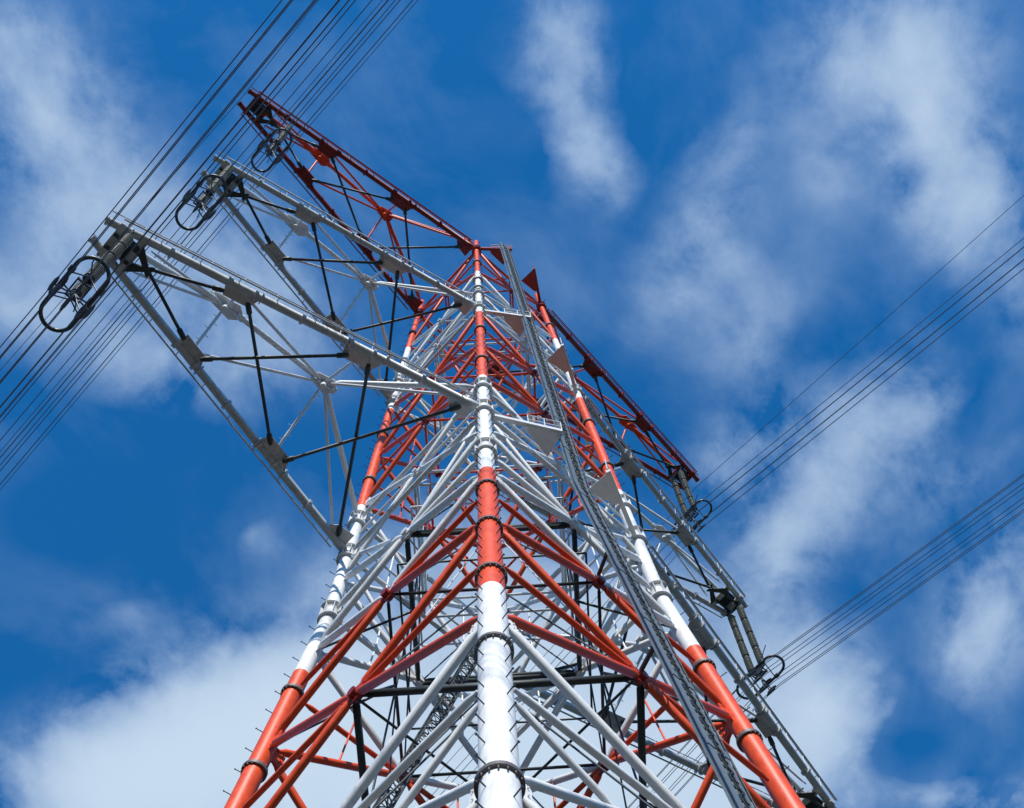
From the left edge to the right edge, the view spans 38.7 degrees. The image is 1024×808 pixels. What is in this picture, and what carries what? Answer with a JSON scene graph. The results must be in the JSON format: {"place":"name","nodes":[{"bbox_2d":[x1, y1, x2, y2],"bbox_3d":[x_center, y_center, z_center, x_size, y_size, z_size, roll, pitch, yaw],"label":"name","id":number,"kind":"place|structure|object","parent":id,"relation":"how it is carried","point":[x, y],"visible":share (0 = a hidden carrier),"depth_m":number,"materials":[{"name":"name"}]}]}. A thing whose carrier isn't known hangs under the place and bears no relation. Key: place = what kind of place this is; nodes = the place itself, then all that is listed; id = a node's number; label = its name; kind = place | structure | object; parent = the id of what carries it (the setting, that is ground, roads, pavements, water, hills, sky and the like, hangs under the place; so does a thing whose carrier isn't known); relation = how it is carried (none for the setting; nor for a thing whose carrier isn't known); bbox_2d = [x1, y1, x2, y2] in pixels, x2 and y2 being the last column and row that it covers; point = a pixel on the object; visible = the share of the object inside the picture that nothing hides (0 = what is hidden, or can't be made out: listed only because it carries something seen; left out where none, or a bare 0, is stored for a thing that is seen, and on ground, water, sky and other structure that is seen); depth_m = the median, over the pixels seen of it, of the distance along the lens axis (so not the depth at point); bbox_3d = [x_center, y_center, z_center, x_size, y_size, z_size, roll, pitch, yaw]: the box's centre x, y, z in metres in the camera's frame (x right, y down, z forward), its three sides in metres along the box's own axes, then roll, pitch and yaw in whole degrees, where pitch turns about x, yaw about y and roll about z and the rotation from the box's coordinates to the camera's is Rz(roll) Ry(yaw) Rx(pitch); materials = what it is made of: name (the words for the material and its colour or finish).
{"place":"outdoors","nodes":[
{"label":"outdoors","id":0,"kind":"place"},
{"bbox_2d":[0,0,394,464],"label":"conductor bundle","id":1,"kind":"object","parent":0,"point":[186,220],"visible":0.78,"depth_m":56.88,"materials":[{"name":"metal"}]},
{"bbox_2d":[0,0,1023,807],"label":"sky","id":2,"kind":"structure","parent":0,"point":[720,200],"materials":[{"name":"blue"}]},
{"bbox_2d":[627,474,1023,807],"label":"conductor bundle","id":3,"kind":"object","parent":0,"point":[866,610],"visible":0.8,"depth_m":62.24,"materials":[{"name":"metal"}]},
{"bbox_3d":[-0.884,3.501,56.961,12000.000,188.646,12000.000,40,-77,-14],"label":"ground","id":4,"kind":"structure","parent":0,"visible":0},
{"bbox_2d":[88,87,836,807],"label":"transmission tower","id":5,"kind":"structure","parent":4,"relation":"on","point":[494,681],"depth_m":48.71,"materials":[{"name":"white metal"}]},
{"bbox_2d":[39,229,134,332],"bbox_3d":[-12.550,-4.091,44.366,1.360,8.027,2.664,40,-77,-14],"label":"insulator set","id":6,"kind":"object","parent":5,"relation":"hanging from","point":[116,252],"visible":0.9,"depth_m":41.77,"materials":[{"name":"ceramic"}]},
{"bbox_2d":[0,0,349,417],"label":"conductor bundle","id":7,"kind":"object","parent":6,"relation":"hanging from","point":[172,173],"visible":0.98,"depth_m":38.92,"materials":[{"name":"metal"}]},
{"bbox_2d":[0,0,317,369],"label":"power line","id":8,"kind":"object","parent":5,"relation":"attached to","point":[181,165],"visible":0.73,"depth_m":80.29,"materials":[{"name":"metal"}]},
{"bbox_2d":[175,163,233,230],"bbox_3d":[-12.381,-8.927,60.485,1.360,8.027,2.664,40,-77,-14],"label":"insulator set","id":9,"kind":"object","parent":5,"relation":"hanging from","point":[203,204],"visible":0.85,"depth_m":57.84,"materials":[{"name":"metal"}]},
{"bbox_2d":[251,123,291,172],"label":"insulator set","id":10,"kind":"object","parent":5,"relation":"hanging from","point":[266,147],"visible":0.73,"depth_m":73.90,"materials":[{"name":"metal"}]},
{"bbox_2d":[0,0,417,489],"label":"conductor bundle","id":11,"kind":"object","parent":10,"relation":"hanging from","point":[206,227],"visible":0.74,"depth_m":73.64,"materials":[{"name":"metal"}]},
{"bbox_2d":[669,466,711,532],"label":"insulator set","id":12,"kind":"object","parent":5,"relation":"hanging from","point":[688,493],"visible":0.94,"depth_m":82.98,"materials":[{"name":"ceramic"}]},
{"bbox_2d":[426,238,1023,806],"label":"conductor bundle","id":13,"kind":"object","parent":12,"relation":"hanging from","point":[830,416],"visible":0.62,"depth_m":76.00,"materials":[{"name":"metal"}]},
{"bbox_2d":[411,195,1023,802],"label":"earth wire","id":14,"kind":"object","parent":5,"relation":"attached to","point":[779,413],"visible":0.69,"depth_m":84.87,"materials":[{"name":"metal"}]},
{"bbox_2d":[725,601,784,699],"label":"insulator set","id":15,"kind":"object","parent":5,"relation":"hanging from","point":[759,657],"visible":0.96,"depth_m":67.27,"materials":[{"name":"ceramic"}]}
]}

